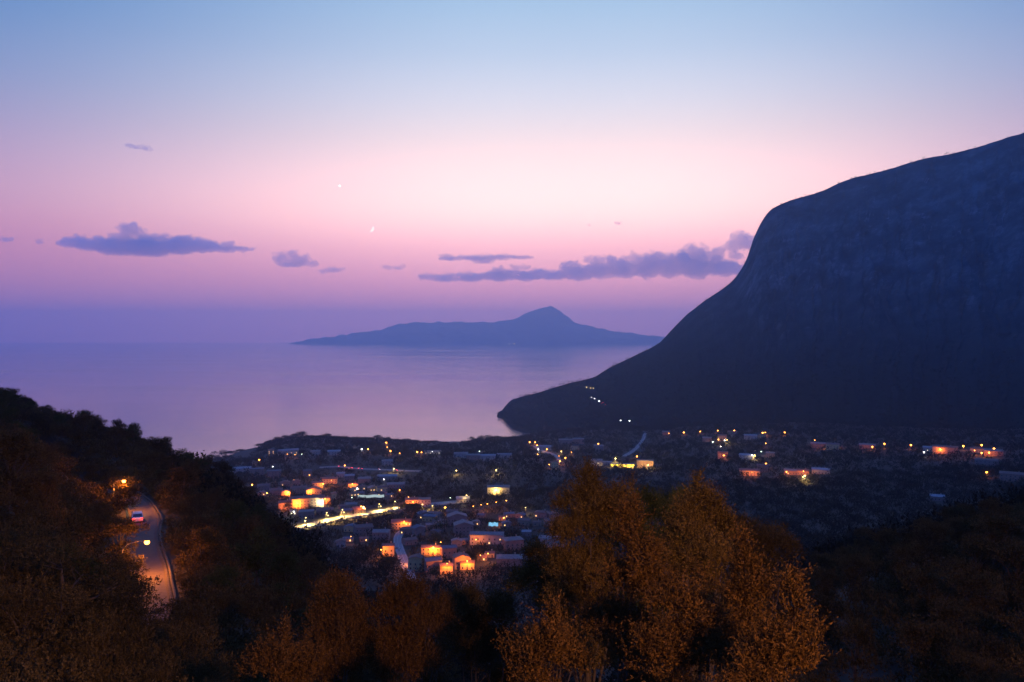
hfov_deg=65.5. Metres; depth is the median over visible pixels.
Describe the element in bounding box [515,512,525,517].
house
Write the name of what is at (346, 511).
house
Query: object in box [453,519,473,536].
house
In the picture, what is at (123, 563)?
hillside tree
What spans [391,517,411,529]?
house
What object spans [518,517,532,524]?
house
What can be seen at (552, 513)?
house
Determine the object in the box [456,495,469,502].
house
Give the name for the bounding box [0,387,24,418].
hillside tree
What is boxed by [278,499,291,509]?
house
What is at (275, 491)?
house
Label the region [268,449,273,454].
house
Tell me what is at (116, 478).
hillside tree
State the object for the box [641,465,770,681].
olive tree
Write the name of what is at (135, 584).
hillside tree
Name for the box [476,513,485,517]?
house
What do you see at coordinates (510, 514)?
house
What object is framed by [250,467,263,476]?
house
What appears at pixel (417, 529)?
house
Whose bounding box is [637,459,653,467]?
house
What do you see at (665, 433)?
house
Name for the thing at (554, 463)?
house
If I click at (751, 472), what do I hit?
house
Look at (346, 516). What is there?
highway
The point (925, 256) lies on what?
mountain
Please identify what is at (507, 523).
house
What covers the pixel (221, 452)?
coastal pine
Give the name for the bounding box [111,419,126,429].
hillside tree
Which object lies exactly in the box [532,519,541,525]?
house
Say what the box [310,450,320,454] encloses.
house
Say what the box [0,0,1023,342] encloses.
sky
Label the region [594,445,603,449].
house
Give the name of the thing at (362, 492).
house
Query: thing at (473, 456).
house
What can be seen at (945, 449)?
house
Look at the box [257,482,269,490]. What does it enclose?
house
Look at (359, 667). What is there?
hillside tree
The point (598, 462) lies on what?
house
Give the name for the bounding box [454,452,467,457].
house
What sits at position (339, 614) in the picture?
evergreen oak
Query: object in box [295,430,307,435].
coastal pine
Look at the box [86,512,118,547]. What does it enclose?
hillside tree
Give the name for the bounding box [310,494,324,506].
house
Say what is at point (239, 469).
house
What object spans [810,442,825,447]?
house
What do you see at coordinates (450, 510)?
house
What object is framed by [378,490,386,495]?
house
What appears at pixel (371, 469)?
valley road
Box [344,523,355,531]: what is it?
house
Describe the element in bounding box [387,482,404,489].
house
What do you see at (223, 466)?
hillside tree
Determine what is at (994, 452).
house
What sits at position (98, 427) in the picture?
hillside tree
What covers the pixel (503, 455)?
house
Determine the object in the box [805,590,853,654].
hillside tree
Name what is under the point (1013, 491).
valley wood
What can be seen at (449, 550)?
house
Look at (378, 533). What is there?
house
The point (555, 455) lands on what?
coast road
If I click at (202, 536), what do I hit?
hillside tree
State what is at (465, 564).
house
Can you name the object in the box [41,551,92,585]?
hillside tree
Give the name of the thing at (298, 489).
house
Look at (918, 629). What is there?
hillside tree
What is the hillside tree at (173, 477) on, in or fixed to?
on the terrain
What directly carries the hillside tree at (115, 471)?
on the terrain
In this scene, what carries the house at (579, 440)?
on the terrain
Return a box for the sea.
[0,343,656,457]
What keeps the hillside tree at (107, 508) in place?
on the terrain
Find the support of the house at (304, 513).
on the terrain
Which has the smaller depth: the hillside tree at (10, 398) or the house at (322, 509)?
the hillside tree at (10, 398)
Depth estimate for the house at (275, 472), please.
1103.96 m
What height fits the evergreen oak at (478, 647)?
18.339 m
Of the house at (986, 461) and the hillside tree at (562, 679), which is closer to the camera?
the hillside tree at (562, 679)
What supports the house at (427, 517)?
on the terrain
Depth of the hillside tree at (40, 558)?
39.18 m
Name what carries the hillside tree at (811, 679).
on the terrain
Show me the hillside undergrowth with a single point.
(98, 656)
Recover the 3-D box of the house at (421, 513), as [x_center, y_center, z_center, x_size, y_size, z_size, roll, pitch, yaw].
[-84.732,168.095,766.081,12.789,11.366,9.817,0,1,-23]
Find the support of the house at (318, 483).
on the terrain
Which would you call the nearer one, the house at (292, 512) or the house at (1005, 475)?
the house at (292, 512)
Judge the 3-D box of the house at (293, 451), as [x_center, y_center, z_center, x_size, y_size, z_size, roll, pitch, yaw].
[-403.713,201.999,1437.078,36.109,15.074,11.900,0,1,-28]
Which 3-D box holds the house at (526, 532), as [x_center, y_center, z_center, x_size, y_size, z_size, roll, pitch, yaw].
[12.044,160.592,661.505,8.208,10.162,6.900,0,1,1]
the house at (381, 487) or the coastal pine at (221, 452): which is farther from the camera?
the coastal pine at (221, 452)
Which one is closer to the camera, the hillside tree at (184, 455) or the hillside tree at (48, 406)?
the hillside tree at (184, 455)
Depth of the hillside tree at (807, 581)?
124.71 m
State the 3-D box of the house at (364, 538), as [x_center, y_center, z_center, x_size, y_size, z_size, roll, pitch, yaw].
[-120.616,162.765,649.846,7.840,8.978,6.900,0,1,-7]
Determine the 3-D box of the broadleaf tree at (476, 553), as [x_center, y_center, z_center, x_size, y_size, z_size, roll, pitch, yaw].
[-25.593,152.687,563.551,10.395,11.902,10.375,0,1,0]
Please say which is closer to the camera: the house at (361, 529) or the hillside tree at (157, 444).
the hillside tree at (157, 444)
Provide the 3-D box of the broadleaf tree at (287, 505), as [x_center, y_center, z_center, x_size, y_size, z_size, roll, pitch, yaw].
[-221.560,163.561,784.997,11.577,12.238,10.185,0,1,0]
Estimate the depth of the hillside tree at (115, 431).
192.21 m
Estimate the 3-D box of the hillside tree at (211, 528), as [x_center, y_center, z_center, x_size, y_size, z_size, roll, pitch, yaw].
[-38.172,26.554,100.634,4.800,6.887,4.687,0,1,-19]
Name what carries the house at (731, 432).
on the terrain
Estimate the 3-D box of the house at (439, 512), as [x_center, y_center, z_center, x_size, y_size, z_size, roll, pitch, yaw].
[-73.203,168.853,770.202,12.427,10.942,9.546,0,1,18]
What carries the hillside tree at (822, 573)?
on the terrain
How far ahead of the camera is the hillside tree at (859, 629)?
79.80 m
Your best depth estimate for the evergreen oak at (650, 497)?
42.84 m
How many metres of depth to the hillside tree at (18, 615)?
34.64 m
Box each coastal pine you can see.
[218,449,226,455]
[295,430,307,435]
[475,434,483,442]
[484,435,494,441]
[500,436,511,441]
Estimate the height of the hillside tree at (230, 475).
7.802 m
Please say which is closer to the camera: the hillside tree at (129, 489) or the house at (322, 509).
the hillside tree at (129, 489)
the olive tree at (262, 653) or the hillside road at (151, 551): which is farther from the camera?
the hillside road at (151, 551)
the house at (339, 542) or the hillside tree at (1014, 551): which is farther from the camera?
the house at (339, 542)
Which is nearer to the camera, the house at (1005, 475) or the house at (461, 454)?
the house at (1005, 475)
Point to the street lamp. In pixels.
(146, 542)
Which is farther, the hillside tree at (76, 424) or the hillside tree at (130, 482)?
the hillside tree at (76, 424)
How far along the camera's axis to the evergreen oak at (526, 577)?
39.79 m
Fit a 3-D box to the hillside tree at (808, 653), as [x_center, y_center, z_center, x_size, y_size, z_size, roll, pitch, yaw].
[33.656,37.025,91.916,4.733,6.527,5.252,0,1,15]
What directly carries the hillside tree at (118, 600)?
on the terrain
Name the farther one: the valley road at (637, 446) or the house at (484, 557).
the valley road at (637, 446)
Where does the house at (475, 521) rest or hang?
on the terrain
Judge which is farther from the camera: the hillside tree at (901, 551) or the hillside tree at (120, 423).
the hillside tree at (120, 423)
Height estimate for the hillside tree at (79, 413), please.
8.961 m
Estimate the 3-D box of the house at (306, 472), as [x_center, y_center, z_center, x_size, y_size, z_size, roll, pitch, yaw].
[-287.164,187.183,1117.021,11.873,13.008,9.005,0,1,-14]
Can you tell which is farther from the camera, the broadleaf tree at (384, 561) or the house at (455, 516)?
the house at (455, 516)
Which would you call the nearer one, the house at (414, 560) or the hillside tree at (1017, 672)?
the hillside tree at (1017, 672)
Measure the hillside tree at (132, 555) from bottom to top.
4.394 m
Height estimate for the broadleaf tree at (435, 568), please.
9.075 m
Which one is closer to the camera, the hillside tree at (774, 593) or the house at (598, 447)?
the hillside tree at (774, 593)
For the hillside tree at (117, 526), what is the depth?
98.41 m
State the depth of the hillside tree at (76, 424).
200.64 m
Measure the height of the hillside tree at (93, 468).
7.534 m
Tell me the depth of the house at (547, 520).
699.28 m
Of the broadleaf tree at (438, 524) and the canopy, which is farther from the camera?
the canopy
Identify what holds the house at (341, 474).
on the terrain
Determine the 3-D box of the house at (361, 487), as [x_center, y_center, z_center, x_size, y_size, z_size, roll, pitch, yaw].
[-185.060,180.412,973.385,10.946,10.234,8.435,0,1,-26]
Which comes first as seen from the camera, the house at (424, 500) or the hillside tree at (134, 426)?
the hillside tree at (134, 426)
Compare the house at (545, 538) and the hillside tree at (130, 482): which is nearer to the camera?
the hillside tree at (130, 482)
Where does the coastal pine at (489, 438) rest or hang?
on the terrain
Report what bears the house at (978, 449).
on the terrain
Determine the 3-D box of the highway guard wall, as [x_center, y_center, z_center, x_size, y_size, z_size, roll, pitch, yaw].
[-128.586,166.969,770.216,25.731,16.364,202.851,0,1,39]
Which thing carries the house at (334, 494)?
on the terrain
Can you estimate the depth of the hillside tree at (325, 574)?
158.87 m
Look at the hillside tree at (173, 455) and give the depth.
187.37 m
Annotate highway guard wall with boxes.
[300,502,459,528]
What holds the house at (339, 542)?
on the terrain
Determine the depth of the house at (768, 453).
1231.29 m
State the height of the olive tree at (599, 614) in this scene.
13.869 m
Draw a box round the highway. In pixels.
[295,500,455,527]
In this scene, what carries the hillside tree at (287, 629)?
on the terrain
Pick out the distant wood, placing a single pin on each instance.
(717, 462)
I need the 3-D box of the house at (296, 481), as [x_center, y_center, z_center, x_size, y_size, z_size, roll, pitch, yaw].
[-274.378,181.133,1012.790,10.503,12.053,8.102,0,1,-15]
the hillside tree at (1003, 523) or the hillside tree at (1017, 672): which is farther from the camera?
the hillside tree at (1003, 523)
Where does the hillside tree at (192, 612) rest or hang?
on the terrain
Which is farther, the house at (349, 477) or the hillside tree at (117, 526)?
the house at (349, 477)
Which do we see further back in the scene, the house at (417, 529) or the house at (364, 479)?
the house at (364, 479)
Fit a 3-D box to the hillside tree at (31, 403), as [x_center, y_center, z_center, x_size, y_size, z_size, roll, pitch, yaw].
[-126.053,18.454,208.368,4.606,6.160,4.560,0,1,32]
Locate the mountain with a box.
[497,132,1023,432]
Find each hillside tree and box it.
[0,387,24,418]
[0,422,49,510]
[0,441,61,494]
[0,504,146,666]
[0,578,92,681]
[9,387,24,402]
[20,396,31,403]
[21,542,111,639]
[25,400,38,411]
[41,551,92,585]
[42,404,55,409]
[43,422,76,449]
[68,410,99,446]
[70,416,89,431]
[75,410,95,426]
[78,460,108,484]
[84,566,166,649]
[85,498,120,526]
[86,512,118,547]
[88,418,107,439]
[92,415,109,426]
[93,468,111,493]
[94,516,149,560]
[97,467,125,491]
[99,571,161,600]
[102,425,134,457]
[103,546,149,573]
[105,557,146,579]
[108,474,141,509]
[109,474,126,493]
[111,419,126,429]
[111,484,143,516]
[122,647,243,681]
[125,422,144,444]
[125,616,261,681]
[145,435,175,462]
[155,436,174,452]
[155,595,194,626]
[157,463,205,498]
[163,450,181,468]
[164,600,209,644]
[170,458,205,488]
[172,448,194,464]
[181,455,210,478]
[185,526,223,567]
[188,514,223,533]
[189,524,228,564]
[199,454,215,473]
[210,592,247,634]
[213,458,237,477]
[223,471,239,483]
[230,480,248,498]
[241,486,256,496]
[250,613,296,647]
[270,640,351,681]
[277,619,296,640]
[292,552,330,599]
[292,606,329,646]
[316,567,337,587]
[341,644,375,681]
[358,643,388,681]
[550,675,573,681]
[757,586,787,613]
[775,565,817,616]
[776,667,832,681]
[785,634,822,676]
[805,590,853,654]
[807,563,841,601]
[824,611,891,681]
[831,553,875,599]
[883,541,930,593]
[884,611,972,681]
[922,553,983,600]
[955,532,1008,592]
[969,512,1023,566]
[978,536,1023,608]
[1003,651,1023,681]
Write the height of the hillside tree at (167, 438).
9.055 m
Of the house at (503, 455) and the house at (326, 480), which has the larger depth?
the house at (503, 455)
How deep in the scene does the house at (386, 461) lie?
1208.69 m
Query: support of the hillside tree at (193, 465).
on the terrain
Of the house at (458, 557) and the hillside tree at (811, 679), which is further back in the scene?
the house at (458, 557)
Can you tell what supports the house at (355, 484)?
on the terrain
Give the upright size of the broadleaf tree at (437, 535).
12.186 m
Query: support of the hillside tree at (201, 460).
on the terrain
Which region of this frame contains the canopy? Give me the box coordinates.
[358,494,383,499]
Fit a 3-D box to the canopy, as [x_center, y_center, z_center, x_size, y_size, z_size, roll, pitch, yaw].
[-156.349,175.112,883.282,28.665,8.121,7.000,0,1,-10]
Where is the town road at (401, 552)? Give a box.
[393,525,425,578]
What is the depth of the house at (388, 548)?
589.18 m
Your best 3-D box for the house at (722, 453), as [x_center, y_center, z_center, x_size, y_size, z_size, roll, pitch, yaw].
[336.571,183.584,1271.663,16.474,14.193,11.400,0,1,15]
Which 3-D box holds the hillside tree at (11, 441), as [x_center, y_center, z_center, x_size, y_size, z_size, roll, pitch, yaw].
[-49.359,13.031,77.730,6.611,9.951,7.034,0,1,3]
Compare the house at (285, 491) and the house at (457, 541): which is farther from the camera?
the house at (285, 491)
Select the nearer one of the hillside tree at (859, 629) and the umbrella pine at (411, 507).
the hillside tree at (859, 629)
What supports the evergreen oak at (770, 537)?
on the terrain
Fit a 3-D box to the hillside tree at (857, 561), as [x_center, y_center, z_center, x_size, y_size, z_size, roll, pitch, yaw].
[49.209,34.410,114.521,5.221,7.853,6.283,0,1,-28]
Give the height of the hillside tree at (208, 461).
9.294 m
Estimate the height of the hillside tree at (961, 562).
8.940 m
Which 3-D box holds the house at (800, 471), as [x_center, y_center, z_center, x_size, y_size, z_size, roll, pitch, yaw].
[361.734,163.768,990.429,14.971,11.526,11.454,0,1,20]
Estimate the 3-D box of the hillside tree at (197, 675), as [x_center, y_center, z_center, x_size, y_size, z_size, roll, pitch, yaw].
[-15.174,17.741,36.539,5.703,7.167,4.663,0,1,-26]
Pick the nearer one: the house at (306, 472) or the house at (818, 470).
the house at (818, 470)
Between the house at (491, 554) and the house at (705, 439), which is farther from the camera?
the house at (705, 439)
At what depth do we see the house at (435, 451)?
1448.82 m
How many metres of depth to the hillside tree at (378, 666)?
105.13 m
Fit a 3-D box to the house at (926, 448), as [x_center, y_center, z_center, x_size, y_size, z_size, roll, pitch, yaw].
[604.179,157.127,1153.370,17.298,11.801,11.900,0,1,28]
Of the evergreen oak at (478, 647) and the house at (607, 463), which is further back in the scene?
the house at (607, 463)
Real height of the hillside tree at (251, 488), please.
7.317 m
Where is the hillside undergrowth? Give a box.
[0,396,1023,681]
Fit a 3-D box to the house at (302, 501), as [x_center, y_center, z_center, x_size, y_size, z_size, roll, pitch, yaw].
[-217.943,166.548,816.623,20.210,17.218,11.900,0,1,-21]
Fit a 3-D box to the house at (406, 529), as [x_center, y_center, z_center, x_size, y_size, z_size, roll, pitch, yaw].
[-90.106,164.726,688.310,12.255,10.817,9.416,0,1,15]
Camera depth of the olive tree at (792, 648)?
15.44 m
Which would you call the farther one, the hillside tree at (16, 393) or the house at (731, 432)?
the house at (731, 432)
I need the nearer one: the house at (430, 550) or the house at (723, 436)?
the house at (430, 550)
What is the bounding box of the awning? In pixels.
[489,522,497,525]
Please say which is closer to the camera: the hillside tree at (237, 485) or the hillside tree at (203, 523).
the hillside tree at (203, 523)
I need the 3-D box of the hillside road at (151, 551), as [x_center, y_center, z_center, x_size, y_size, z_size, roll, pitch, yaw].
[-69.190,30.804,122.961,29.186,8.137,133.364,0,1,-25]
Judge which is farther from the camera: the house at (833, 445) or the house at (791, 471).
the house at (833, 445)
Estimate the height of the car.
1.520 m
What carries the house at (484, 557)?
on the terrain
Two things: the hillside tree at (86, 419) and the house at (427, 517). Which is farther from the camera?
the house at (427, 517)
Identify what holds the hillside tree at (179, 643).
on the terrain
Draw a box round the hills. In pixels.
[289,306,664,343]
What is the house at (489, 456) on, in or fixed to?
on the terrain
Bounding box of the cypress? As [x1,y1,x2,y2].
[440,510,449,530]
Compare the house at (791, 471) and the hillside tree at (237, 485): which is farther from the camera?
the house at (791, 471)
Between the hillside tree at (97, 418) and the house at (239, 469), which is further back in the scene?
the house at (239, 469)
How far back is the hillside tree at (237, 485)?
199.46 m
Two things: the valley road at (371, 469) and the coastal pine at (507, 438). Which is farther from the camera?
the coastal pine at (507, 438)
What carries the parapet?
on the hillside road at (151, 551)
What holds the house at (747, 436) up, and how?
on the terrain
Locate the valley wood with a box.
[171,450,1023,681]
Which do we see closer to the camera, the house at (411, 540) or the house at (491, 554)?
the house at (491, 554)
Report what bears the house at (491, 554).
on the terrain
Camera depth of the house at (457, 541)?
631.10 m
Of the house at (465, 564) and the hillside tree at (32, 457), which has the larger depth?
the house at (465, 564)
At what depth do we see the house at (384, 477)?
1056.26 m
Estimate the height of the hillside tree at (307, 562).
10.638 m
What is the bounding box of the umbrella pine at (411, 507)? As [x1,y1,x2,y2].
[396,502,423,517]
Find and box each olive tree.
[229,606,334,681]
[489,581,595,681]
[518,456,643,681]
[570,480,702,681]
[612,552,757,681]
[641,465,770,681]
[701,554,841,681]
[706,516,798,681]
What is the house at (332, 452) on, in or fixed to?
on the terrain
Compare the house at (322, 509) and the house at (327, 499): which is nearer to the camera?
the house at (322, 509)
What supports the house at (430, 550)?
on the terrain
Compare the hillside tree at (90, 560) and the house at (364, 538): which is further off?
the house at (364, 538)
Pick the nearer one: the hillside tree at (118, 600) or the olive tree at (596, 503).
the olive tree at (596, 503)
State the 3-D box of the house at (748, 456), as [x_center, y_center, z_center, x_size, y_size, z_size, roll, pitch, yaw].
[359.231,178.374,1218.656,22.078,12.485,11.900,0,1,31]
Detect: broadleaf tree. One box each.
[283,502,291,511]
[376,554,397,574]
[430,517,443,528]
[430,532,440,544]
[431,565,443,576]
[469,550,482,563]
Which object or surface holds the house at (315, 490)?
on the terrain
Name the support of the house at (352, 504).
on the terrain
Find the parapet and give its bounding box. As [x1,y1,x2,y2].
[88,483,176,616]
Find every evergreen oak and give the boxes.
[285,562,385,681]
[359,564,464,681]
[428,578,544,681]
[499,533,618,681]
[586,478,729,674]
[710,509,809,680]
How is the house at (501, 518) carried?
on the terrain
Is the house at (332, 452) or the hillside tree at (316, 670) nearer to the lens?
the hillside tree at (316, 670)
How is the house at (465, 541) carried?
on the terrain
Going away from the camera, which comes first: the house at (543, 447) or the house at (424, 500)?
the house at (424, 500)
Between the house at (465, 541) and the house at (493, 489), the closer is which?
the house at (465, 541)
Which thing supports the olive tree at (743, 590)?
on the terrain
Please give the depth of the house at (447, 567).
530.50 m
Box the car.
[131,511,143,522]
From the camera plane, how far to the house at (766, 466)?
1035.84 m
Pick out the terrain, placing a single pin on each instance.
(480, 575)
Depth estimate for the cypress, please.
695.45 m
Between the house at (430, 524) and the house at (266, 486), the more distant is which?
the house at (266, 486)
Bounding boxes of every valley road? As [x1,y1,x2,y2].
[319,466,421,471]
[622,433,646,455]
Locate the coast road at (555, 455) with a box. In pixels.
[533,446,560,462]
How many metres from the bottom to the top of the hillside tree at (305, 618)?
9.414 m
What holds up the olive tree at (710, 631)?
on the terrain
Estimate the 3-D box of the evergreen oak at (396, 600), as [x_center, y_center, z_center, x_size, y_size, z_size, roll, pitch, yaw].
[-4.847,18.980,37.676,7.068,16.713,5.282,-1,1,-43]
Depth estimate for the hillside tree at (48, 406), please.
218.89 m
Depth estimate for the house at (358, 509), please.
781.90 m
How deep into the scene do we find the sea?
4711.36 m
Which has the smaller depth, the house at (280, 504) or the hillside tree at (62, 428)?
the hillside tree at (62, 428)
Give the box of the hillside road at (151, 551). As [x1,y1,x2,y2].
[107,489,172,623]
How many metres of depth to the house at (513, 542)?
607.48 m
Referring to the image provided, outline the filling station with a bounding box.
[611,463,633,466]
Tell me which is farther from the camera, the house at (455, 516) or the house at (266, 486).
the house at (266, 486)
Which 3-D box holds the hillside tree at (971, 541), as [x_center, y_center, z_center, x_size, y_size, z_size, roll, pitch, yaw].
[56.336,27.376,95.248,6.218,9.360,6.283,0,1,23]
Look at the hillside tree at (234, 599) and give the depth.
79.17 m
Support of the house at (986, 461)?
on the terrain
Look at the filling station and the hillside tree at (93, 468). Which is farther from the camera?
the filling station
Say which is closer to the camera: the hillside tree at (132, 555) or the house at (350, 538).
the hillside tree at (132, 555)
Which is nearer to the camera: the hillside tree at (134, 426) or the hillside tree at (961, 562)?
the hillside tree at (961, 562)
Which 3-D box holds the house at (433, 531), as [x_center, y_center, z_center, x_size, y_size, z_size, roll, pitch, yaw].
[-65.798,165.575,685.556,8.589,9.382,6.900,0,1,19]
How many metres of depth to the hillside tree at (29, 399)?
215.00 m
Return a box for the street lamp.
[122,540,149,552]
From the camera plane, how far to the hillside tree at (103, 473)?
157.77 m
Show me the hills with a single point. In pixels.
(548, 325)
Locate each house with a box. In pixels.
[233,466,251,472]
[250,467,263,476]
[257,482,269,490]
[258,490,266,495]
[267,469,280,477]
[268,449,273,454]
[269,487,282,494]
[278,448,298,455]
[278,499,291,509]
[280,480,289,485]
[281,489,290,496]
[289,494,309,508]
[289,508,296,514]
[290,485,307,493]
[292,479,299,485]
[298,509,313,517]
[303,469,311,476]
[306,486,321,494]
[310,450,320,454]
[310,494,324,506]
[312,481,322,487]
[316,506,333,514]
[320,477,337,483]
[325,496,330,503]
[327,450,340,454]
[331,491,336,498]
[335,537,345,547]
[336,471,344,476]
[338,503,347,509]
[340,507,352,514]
[343,535,353,541]
[344,473,354,480]
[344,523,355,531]
[345,501,357,507]
[347,481,358,486]
[351,505,365,513]
[353,522,373,535]
[356,484,365,489]
[356,490,364,494]
[358,476,370,482]
[359,535,368,541]
[367,485,375,491]
[372,527,390,539]
[376,484,386,491]
[377,474,397,480]
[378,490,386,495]
[382,459,392,465]
[382,541,394,555]
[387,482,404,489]
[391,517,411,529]
[400,525,411,534]
[401,535,417,544]
[405,496,417,503]
[408,553,424,570]
[412,523,425,536]
[416,509,430,518]
[417,497,430,504]
[421,543,440,555]
[422,513,437,521]
[424,450,441,454]
[424,555,442,572]
[426,522,436,529]
[430,510,443,517]
[430,529,441,534]
[439,560,452,573]
[441,543,456,558]
[446,508,457,518]
[446,511,467,525]
[451,537,461,546]
[452,551,469,569]
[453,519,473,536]
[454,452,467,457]
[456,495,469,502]
[460,558,474,569]
[461,536,469,544]
[466,454,480,459]
[469,530,503,544]
[471,519,479,524]
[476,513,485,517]
[477,553,487,560]
[480,454,495,459]
[485,549,494,557]
[487,484,509,493]
[496,552,522,566]
[497,453,511,457]
[498,514,505,520]
[501,519,511,526]
[501,535,523,550]
[503,510,514,517]
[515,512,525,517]
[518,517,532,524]
[522,528,530,536]
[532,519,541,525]
[535,509,548,517]
[537,535,558,544]
[539,445,550,449]
[544,516,553,525]
[548,511,558,517]
[551,460,558,469]
[558,439,572,444]
[572,438,583,443]
[591,459,602,465]
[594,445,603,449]
[602,461,611,465]
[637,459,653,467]
[662,431,669,434]
[702,437,711,442]
[717,434,726,440]
[717,451,727,458]
[728,430,736,434]
[739,453,754,459]
[739,468,759,475]
[744,434,756,439]
[757,463,769,471]
[766,451,774,457]
[784,468,796,474]
[796,468,808,474]
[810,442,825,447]
[811,467,829,473]
[826,442,839,449]
[859,443,875,448]
[922,446,931,451]
[929,493,945,500]
[932,445,957,454]
[970,447,983,452]
[974,457,999,465]
[984,448,1003,455]
[999,470,1023,480]
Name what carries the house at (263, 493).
on the terrain
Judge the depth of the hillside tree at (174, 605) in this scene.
72.42 m
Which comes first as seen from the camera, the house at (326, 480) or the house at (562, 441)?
the house at (326, 480)
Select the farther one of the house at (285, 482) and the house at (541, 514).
the house at (285, 482)
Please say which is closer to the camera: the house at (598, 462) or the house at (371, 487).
the house at (371, 487)
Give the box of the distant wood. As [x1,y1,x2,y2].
[210,416,1023,489]
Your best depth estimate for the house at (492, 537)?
633.40 m
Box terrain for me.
[0,419,1023,681]
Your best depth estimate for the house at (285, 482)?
1004.19 m
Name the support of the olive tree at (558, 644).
on the terrain
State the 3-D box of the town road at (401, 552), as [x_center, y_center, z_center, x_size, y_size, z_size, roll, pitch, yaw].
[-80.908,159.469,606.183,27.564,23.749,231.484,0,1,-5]
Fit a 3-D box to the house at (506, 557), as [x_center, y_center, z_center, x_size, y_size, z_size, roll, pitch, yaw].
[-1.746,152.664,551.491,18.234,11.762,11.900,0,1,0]
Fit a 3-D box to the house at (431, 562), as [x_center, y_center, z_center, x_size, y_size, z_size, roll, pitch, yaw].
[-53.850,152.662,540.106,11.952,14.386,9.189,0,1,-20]
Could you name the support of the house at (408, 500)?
on the terrain
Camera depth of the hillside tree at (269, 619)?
83.34 m
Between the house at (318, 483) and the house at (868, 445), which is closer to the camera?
the house at (318, 483)
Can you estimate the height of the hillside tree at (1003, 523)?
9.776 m
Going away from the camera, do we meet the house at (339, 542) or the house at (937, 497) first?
the house at (339, 542)
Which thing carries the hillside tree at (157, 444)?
on the terrain
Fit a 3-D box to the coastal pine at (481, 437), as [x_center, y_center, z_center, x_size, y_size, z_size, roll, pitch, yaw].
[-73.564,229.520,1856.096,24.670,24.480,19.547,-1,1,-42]
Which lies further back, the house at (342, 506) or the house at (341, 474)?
the house at (341, 474)

